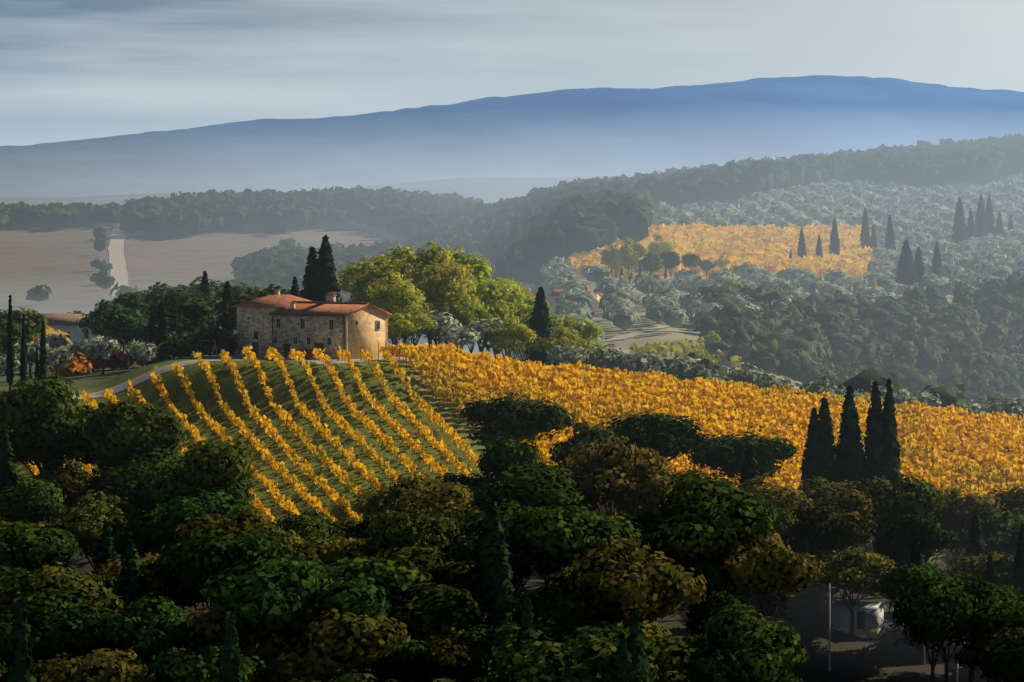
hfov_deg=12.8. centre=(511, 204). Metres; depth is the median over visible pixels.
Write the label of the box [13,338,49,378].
olive tree
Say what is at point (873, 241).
cypress tree
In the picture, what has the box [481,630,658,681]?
forest oak tree
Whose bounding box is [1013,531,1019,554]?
forest tree
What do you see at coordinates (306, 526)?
forest oak tree
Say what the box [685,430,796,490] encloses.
big tree
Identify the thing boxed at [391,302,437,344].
understorey tree
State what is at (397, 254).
yellow green tree
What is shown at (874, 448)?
cypress tree
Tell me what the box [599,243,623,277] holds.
knoll tree
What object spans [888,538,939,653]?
forest fir tree
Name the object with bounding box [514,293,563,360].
yellow green tree
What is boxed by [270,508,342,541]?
forest oak tree
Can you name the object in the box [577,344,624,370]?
olive tree
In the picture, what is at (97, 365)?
autumn shrub
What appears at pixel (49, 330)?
autumn shrub
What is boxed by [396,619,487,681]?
autumn forest tree
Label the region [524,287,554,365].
cypress tree
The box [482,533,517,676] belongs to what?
cypress tree
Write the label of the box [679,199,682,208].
cypress tree
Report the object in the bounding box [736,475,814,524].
autumn forest tree
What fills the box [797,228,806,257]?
cypress tree
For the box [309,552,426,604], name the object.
forest oak tree
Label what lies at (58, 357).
olive tree
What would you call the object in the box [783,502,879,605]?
forest oak tree
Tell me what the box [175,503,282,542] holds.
autumn forest tree
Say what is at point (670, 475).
forest oak tree
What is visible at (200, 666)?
forest oak tree
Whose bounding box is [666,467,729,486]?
forest oak tree
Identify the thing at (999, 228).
cypress tree
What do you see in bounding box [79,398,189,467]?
big tree
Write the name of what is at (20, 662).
cypress tree
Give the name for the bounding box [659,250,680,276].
knoll tree
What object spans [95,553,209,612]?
autumn forest tree
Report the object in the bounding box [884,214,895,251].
cypress tree
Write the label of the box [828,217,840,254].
cypress tree
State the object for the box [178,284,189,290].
garden tree
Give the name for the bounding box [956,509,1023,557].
forest tree
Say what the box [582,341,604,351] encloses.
yellow green tree
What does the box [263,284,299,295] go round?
garden tree
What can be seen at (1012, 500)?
autumn forest tree
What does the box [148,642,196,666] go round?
autumn forest tree
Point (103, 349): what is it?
olive tree
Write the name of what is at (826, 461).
cypress tree
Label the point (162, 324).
spruce tree
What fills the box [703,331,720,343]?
yellow tree
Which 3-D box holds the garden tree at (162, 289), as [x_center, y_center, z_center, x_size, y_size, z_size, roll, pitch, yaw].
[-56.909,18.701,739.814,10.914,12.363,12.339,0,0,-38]
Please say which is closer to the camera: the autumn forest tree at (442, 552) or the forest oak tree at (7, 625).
the forest oak tree at (7, 625)
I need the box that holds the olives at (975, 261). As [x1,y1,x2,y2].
[519,211,1023,327]
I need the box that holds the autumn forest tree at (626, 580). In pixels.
[544,534,707,624]
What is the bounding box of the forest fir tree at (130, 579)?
[112,539,147,665]
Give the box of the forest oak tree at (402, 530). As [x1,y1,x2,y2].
[368,506,461,562]
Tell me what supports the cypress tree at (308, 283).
on the terrain ground
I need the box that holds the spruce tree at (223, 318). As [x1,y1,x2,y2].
[213,281,236,354]
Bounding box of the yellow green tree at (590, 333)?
[557,314,603,350]
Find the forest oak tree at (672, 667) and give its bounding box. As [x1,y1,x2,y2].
[574,630,703,681]
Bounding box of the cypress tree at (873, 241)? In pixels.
[870,225,876,249]
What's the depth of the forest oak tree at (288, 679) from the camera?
451.04 m
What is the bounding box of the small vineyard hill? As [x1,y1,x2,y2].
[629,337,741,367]
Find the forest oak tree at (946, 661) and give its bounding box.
[922,581,988,681]
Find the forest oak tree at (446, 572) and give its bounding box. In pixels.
[364,542,481,664]
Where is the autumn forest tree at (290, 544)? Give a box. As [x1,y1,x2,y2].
[242,519,304,571]
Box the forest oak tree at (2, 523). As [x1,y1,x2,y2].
[0,518,9,531]
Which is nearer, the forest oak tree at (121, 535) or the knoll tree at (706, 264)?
the forest oak tree at (121, 535)
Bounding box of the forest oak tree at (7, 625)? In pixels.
[0,610,40,668]
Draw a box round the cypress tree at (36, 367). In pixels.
[34,348,38,380]
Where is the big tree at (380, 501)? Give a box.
[356,471,451,517]
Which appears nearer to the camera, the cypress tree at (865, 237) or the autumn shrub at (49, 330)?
the autumn shrub at (49, 330)
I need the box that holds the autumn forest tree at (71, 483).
[32,459,96,514]
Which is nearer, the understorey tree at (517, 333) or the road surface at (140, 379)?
the road surface at (140, 379)
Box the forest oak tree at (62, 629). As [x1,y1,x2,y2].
[0,588,114,663]
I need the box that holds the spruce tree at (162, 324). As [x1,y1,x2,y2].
[142,302,171,363]
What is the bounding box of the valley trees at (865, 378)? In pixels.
[590,344,1023,418]
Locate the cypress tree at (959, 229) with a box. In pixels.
[951,197,966,245]
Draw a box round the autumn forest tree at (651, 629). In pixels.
[576,618,673,643]
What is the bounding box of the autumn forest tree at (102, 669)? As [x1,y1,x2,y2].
[41,650,162,681]
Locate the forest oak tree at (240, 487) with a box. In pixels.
[166,475,254,505]
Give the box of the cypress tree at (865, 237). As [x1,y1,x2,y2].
[860,208,870,247]
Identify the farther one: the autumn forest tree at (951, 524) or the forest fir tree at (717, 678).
the autumn forest tree at (951, 524)
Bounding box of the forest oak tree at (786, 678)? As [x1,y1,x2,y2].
[776,670,802,681]
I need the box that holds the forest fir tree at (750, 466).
[731,444,763,548]
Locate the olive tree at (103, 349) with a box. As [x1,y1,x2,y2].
[80,336,122,375]
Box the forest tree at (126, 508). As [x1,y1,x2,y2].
[42,489,144,574]
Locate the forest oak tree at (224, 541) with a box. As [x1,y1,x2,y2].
[172,535,257,574]
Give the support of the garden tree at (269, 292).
on the terrain ground
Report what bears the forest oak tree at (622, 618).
on the terrain ground
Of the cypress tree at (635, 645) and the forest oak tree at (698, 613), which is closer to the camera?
the cypress tree at (635, 645)
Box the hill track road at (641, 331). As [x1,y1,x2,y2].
[605,318,690,340]
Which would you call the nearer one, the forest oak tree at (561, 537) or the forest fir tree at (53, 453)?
the forest oak tree at (561, 537)
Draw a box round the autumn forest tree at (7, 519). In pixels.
[0,512,17,523]
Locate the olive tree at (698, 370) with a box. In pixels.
[680,364,721,382]
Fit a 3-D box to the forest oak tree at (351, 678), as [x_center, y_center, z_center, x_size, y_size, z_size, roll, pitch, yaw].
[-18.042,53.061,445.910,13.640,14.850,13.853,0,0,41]
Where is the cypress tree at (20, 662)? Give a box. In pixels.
[2,597,35,681]
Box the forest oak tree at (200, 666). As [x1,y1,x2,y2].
[149,642,273,681]
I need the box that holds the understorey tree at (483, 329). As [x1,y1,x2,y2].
[464,318,509,361]
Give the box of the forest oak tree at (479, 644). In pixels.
[451,621,546,677]
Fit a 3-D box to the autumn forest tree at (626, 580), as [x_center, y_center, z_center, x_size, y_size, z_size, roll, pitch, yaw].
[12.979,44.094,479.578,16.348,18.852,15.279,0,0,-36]
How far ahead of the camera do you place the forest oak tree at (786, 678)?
464.50 m
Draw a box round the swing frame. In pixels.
[196,340,217,356]
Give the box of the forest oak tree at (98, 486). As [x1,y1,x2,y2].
[83,451,162,494]
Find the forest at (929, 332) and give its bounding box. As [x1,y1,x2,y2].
[680,272,1023,404]
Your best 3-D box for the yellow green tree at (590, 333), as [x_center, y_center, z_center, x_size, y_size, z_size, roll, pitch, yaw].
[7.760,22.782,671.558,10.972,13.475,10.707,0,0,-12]
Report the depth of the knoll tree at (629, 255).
1238.45 m
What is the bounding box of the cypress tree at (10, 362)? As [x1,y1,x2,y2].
[4,295,15,390]
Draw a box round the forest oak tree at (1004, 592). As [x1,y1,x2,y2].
[981,584,1023,681]
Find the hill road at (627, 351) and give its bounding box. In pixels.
[610,346,749,364]
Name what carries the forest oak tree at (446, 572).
on the terrain ground
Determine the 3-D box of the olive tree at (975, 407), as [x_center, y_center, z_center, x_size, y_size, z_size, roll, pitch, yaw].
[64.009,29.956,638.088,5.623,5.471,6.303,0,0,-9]
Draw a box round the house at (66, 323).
[45,313,103,344]
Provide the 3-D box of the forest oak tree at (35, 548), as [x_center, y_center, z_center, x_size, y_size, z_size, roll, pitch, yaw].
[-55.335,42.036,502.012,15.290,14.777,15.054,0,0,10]
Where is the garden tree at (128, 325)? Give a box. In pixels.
[96,307,157,369]
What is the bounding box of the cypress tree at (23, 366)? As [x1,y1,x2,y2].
[18,313,27,388]
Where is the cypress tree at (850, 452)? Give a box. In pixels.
[835,385,865,486]
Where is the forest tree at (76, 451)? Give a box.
[61,419,181,472]
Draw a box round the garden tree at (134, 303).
[111,292,148,314]
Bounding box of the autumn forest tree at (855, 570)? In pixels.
[810,546,895,634]
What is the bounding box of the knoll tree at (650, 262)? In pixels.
[638,252,662,274]
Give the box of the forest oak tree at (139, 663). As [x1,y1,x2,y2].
[113,659,170,681]
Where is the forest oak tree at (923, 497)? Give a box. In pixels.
[843,472,948,531]
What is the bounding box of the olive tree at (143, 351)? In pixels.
[124,341,157,366]
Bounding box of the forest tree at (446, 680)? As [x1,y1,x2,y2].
[433,678,457,681]
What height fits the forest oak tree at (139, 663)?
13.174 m
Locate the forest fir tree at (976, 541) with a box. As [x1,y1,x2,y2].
[963,512,988,560]
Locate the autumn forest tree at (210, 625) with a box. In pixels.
[181,563,333,649]
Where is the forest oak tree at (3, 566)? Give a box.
[0,560,29,574]
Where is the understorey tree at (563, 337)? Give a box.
[526,325,590,365]
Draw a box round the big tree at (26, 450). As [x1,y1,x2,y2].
[0,409,85,476]
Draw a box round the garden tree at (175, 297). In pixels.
[144,287,208,333]
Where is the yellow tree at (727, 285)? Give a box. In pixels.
[722,278,743,290]
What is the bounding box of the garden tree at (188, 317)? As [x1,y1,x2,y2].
[165,299,219,354]
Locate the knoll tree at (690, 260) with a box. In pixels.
[681,253,701,270]
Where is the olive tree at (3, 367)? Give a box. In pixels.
[0,353,20,373]
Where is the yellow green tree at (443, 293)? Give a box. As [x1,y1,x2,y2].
[415,264,483,350]
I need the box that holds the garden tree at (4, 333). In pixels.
[0,319,21,374]
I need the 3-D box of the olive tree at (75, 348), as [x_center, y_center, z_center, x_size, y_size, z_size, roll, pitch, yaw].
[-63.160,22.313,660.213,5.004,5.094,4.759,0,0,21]
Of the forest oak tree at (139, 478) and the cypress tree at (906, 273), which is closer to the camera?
the forest oak tree at (139, 478)
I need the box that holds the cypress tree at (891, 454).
[882,378,903,488]
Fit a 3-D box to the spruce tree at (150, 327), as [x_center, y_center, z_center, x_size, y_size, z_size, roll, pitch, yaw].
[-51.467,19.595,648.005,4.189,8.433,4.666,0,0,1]
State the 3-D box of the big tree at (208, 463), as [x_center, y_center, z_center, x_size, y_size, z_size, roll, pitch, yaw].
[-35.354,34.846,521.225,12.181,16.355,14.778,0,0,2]
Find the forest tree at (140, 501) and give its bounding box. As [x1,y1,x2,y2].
[103,483,156,560]
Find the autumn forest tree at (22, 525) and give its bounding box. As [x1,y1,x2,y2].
[1,520,53,536]
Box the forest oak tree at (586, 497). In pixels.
[556,489,594,512]
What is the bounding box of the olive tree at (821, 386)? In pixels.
[804,378,845,398]
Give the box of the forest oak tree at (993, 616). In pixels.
[909,573,1023,681]
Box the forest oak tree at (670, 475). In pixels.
[659,469,676,481]
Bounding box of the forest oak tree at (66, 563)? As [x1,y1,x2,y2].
[48,549,73,571]
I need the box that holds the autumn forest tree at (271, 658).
[240,636,339,681]
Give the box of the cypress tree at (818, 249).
[815,235,822,257]
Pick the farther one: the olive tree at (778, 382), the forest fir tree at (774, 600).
the olive tree at (778, 382)
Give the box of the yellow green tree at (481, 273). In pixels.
[459,257,518,354]
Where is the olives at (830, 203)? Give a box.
[652,173,1023,229]
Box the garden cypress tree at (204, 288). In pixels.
[200,270,210,355]
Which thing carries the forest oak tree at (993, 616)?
on the terrain ground
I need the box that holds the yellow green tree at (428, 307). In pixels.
[404,288,439,345]
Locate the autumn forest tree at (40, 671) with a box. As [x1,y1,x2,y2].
[32,659,70,681]
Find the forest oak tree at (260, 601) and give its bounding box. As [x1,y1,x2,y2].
[196,553,394,647]
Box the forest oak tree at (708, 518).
[620,471,780,636]
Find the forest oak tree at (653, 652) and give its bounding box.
[540,621,675,665]
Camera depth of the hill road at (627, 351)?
864.44 m
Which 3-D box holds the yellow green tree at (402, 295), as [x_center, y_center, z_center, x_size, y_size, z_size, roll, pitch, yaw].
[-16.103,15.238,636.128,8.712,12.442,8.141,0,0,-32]
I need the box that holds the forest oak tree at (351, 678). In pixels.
[288,669,372,681]
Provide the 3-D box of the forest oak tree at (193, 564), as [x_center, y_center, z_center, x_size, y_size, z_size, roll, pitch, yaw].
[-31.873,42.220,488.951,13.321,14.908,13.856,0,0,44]
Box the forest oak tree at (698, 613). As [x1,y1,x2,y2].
[685,587,757,635]
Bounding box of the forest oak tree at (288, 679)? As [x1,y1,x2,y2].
[264,673,304,681]
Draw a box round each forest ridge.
[0,201,122,228]
[118,177,612,241]
[396,132,1023,253]
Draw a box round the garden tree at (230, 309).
[224,295,258,328]
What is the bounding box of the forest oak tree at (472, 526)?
[457,499,579,593]
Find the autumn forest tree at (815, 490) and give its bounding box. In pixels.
[794,476,858,520]
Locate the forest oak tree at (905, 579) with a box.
[876,563,975,664]
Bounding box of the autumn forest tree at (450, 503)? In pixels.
[392,482,481,541]
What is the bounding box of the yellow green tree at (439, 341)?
[426,244,454,344]
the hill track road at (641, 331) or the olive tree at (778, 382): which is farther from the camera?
the hill track road at (641, 331)
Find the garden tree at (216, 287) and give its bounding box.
[186,276,233,302]
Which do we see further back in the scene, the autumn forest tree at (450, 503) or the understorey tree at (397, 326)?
the understorey tree at (397, 326)
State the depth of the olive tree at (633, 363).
635.44 m
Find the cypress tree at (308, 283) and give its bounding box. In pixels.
[299,247,317,299]
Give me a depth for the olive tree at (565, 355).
630.71 m
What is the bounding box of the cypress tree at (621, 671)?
[611,630,632,681]
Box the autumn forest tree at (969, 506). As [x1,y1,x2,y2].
[929,485,1005,574]
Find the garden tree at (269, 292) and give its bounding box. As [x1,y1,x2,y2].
[242,287,281,299]
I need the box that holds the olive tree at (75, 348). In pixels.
[64,341,90,359]
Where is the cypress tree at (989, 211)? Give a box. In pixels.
[985,195,995,235]
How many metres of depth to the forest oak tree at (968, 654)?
485.75 m
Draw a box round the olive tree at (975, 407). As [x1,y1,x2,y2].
[949,399,988,417]
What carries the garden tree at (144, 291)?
on the terrain ground
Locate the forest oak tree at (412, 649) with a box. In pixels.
[349,629,429,681]
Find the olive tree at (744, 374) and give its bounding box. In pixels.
[722,364,773,387]
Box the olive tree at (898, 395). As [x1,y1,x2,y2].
[863,385,913,404]
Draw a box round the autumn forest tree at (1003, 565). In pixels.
[944,552,1017,590]
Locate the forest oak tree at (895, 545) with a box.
[872,509,960,569]
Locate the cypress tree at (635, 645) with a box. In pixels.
[626,611,649,681]
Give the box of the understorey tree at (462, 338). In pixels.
[439,324,480,348]
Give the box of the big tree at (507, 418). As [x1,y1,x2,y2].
[459,392,576,447]
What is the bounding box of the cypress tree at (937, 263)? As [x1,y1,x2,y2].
[931,242,942,275]
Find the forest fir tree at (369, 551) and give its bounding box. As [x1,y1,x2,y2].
[363,540,376,563]
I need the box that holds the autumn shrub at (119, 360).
[102,349,141,370]
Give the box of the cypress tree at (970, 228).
[966,208,975,237]
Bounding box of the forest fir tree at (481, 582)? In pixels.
[443,500,519,676]
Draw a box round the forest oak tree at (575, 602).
[512,581,611,625]
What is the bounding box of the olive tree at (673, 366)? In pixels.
[647,353,696,378]
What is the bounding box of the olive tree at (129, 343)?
[107,336,138,353]
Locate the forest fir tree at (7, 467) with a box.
[0,428,18,492]
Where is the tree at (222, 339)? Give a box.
[178,326,236,356]
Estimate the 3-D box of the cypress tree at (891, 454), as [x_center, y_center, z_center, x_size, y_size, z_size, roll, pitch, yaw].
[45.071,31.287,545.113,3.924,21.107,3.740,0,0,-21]
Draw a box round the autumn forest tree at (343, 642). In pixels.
[241,607,410,681]
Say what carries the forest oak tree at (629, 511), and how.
on the terrain ground
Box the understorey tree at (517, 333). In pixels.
[488,318,537,363]
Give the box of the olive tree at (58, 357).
[38,345,72,379]
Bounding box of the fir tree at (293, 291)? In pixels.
[289,277,299,296]
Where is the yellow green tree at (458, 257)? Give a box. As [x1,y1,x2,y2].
[446,246,492,352]
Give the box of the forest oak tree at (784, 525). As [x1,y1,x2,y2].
[740,504,801,547]
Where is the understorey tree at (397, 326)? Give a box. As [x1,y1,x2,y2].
[388,312,414,354]
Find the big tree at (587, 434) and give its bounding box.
[548,421,614,469]
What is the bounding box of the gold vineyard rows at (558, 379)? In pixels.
[378,342,1023,553]
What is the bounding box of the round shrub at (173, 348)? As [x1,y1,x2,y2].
[157,331,194,357]
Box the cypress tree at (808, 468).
[798,407,821,490]
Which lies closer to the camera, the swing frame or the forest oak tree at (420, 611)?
the forest oak tree at (420, 611)
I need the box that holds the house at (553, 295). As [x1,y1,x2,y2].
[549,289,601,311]
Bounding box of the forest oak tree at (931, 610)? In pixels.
[888,580,979,681]
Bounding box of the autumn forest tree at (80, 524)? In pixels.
[47,497,134,572]
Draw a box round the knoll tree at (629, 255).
[613,237,647,283]
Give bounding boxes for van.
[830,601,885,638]
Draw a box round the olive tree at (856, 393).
[837,389,867,400]
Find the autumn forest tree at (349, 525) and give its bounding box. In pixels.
[326,515,365,539]
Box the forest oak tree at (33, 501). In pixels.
[0,477,66,526]
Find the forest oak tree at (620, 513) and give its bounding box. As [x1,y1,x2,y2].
[604,510,670,525]
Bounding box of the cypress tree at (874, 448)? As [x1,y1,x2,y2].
[861,380,889,481]
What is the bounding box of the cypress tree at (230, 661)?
[215,611,245,681]
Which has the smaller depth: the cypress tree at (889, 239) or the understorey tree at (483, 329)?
the understorey tree at (483, 329)
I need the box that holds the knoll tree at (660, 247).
[647,232,674,261]
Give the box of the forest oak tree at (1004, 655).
[977,626,1023,681]
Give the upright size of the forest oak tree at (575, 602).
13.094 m
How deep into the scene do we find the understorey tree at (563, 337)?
638.87 m
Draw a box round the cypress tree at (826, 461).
[816,396,838,486]
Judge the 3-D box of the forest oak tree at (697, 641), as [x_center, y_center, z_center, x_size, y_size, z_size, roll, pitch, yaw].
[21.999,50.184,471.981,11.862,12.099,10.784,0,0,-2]
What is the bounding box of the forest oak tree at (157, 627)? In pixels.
[92,593,205,665]
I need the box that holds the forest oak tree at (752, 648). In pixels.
[684,602,808,681]
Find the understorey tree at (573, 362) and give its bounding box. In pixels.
[555,347,594,371]
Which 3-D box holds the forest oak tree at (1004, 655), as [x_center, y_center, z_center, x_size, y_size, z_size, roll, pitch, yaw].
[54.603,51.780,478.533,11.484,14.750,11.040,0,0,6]
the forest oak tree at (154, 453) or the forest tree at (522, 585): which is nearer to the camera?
the forest tree at (522, 585)
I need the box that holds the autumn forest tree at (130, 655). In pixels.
[81,647,147,664]
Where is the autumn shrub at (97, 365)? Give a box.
[78,356,106,371]
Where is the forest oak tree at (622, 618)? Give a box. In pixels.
[591,600,685,626]
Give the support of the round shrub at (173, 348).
on the terrain ground
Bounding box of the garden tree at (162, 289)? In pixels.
[140,282,189,331]
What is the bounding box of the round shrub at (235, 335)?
[226,329,236,354]
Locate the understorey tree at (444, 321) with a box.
[415,311,462,346]
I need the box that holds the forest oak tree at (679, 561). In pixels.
[643,545,696,567]
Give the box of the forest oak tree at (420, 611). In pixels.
[378,582,490,681]
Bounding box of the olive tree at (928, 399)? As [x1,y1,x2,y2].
[899,390,941,412]
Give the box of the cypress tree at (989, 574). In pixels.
[984,554,995,641]
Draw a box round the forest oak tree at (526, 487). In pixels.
[465,462,584,585]
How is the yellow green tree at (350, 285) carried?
on the terrain ground
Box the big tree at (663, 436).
[597,411,707,467]
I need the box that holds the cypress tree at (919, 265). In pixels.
[913,247,925,285]
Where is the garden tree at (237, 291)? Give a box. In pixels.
[202,282,263,324]
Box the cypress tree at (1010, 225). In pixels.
[1007,214,1013,229]
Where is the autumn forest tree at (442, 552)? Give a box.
[389,532,457,558]
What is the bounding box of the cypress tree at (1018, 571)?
[1012,522,1023,595]
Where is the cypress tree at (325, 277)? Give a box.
[309,235,341,301]
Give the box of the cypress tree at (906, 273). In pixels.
[895,239,917,286]
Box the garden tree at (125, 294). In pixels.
[98,291,144,306]
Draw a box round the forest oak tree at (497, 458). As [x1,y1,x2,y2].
[477,433,564,483]
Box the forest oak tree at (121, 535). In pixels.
[97,504,186,558]
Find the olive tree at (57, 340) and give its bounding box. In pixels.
[34,332,70,367]
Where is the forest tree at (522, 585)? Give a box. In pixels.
[517,570,531,597]
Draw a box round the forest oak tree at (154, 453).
[100,440,190,504]
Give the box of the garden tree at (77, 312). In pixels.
[67,311,84,313]
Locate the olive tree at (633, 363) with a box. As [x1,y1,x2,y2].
[611,350,660,373]
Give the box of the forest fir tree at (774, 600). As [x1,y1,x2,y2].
[742,533,792,623]
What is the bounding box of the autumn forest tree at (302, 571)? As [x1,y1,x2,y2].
[281,556,326,573]
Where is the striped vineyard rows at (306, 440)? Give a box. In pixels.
[0,346,493,524]
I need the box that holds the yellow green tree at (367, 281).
[350,254,418,304]
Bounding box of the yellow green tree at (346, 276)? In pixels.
[337,255,373,293]
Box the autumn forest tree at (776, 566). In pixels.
[718,527,825,620]
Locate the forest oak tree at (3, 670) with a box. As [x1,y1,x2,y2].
[0,658,41,681]
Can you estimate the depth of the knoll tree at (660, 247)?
1321.97 m
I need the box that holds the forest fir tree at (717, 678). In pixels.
[711,673,724,681]
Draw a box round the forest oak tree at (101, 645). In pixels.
[84,595,150,652]
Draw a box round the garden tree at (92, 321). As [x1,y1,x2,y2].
[76,299,127,343]
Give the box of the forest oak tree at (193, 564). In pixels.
[151,528,281,616]
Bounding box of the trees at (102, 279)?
[25,221,303,300]
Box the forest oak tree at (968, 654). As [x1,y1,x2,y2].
[952,630,1010,681]
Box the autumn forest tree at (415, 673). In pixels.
[377,582,468,676]
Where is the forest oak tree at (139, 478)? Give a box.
[115,457,191,507]
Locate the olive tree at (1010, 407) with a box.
[981,396,1023,420]
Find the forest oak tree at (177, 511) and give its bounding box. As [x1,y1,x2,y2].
[138,488,262,598]
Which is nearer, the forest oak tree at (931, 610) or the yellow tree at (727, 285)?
the forest oak tree at (931, 610)
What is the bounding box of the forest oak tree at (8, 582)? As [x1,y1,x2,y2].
[0,564,122,658]
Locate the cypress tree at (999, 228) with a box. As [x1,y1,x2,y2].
[995,211,1003,236]
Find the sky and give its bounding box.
[0,0,1023,145]
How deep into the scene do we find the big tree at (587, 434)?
538.54 m
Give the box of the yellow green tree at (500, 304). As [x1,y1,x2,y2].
[471,279,533,358]
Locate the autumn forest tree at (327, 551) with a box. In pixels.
[296,536,379,569]
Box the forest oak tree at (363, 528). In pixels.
[335,512,394,557]
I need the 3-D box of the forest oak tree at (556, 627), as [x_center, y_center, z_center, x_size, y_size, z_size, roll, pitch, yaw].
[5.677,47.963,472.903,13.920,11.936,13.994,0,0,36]
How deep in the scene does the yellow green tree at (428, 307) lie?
638.93 m
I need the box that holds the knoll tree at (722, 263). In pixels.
[714,254,730,269]
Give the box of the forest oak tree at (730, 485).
[651,475,742,514]
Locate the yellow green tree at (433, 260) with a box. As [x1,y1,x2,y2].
[398,240,478,345]
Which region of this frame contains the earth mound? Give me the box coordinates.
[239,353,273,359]
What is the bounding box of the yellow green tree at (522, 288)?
[493,277,532,357]
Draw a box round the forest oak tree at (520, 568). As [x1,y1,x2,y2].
[443,531,534,595]
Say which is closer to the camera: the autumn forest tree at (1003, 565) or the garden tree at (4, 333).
the autumn forest tree at (1003, 565)
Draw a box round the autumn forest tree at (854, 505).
[810,486,896,598]
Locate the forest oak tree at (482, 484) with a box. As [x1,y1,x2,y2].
[434,471,505,496]
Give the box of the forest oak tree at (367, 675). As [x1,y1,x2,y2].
[331,670,396,681]
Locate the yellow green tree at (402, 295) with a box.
[366,270,425,345]
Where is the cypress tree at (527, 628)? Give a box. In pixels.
[517,597,537,649]
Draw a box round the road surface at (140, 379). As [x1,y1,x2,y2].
[71,359,405,399]
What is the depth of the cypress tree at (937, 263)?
1191.23 m
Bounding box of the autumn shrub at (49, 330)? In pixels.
[26,325,71,343]
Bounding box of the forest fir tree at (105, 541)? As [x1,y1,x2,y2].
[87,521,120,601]
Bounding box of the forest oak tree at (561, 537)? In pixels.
[502,501,642,582]
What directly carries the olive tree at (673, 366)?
on the terrain ground
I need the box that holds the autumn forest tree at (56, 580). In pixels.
[0,561,122,624]
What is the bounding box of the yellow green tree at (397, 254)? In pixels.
[370,244,416,344]
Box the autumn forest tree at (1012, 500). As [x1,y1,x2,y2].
[979,484,1023,522]
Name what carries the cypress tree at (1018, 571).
on the terrain ground
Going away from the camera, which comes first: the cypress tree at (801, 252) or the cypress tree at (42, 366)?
the cypress tree at (42, 366)
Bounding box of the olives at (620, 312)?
[514,287,792,361]
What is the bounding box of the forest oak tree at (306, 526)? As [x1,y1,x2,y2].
[270,512,331,544]
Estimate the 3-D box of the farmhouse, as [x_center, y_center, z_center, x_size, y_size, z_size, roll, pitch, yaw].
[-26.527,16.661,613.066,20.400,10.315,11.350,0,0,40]
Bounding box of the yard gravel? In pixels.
[162,355,404,365]
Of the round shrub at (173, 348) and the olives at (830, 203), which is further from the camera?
the olives at (830, 203)
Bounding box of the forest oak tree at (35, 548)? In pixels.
[0,519,78,573]
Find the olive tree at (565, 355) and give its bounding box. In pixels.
[545,343,588,365]
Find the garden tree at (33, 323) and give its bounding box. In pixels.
[0,308,48,342]
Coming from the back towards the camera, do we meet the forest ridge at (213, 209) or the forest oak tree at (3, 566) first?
the forest ridge at (213, 209)
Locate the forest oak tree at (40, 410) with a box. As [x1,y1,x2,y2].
[0,372,97,471]
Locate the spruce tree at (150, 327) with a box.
[137,313,155,365]
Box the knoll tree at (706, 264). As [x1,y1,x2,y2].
[699,259,715,278]
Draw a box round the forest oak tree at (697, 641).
[681,634,719,681]
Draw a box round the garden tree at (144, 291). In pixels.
[137,286,158,294]
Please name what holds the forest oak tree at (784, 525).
on the terrain ground
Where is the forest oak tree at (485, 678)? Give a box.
[474,672,503,681]
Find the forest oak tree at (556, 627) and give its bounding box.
[533,610,611,644]
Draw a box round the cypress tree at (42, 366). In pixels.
[37,320,47,387]
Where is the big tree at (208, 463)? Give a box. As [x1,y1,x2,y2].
[146,437,255,506]
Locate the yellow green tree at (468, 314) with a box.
[458,300,493,352]
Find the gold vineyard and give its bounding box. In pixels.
[565,221,876,278]
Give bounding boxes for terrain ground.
[0,75,1023,681]
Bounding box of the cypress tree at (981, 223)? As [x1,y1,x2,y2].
[974,194,987,241]
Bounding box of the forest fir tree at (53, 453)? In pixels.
[36,430,69,525]
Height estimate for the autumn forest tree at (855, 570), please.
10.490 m
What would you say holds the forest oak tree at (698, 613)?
on the terrain ground
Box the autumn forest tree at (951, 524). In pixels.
[932,509,970,580]
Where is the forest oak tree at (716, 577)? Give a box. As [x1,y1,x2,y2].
[681,550,763,601]
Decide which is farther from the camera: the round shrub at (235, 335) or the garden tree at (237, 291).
the garden tree at (237, 291)
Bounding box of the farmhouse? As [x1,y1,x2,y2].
[231,289,391,358]
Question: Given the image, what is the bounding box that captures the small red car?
[299,349,324,359]
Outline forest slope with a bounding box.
[229,181,664,349]
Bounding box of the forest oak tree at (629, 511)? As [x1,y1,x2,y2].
[619,501,653,520]
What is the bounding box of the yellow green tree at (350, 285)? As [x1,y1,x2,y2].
[348,268,372,301]
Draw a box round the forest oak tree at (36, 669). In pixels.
[31,653,84,681]
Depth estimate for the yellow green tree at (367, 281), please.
654.24 m
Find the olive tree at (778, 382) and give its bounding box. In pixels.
[755,373,796,394]
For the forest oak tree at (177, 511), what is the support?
on the terrain ground
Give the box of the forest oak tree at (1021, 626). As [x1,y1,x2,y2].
[1010,620,1023,634]
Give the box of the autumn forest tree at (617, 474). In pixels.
[559,432,677,516]
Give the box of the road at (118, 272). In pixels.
[108,223,128,295]
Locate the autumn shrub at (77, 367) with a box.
[47,352,92,376]
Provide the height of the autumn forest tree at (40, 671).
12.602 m
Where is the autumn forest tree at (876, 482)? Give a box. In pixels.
[860,475,889,534]
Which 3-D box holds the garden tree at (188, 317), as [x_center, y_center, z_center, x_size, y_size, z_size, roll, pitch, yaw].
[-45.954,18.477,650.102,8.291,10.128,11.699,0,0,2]

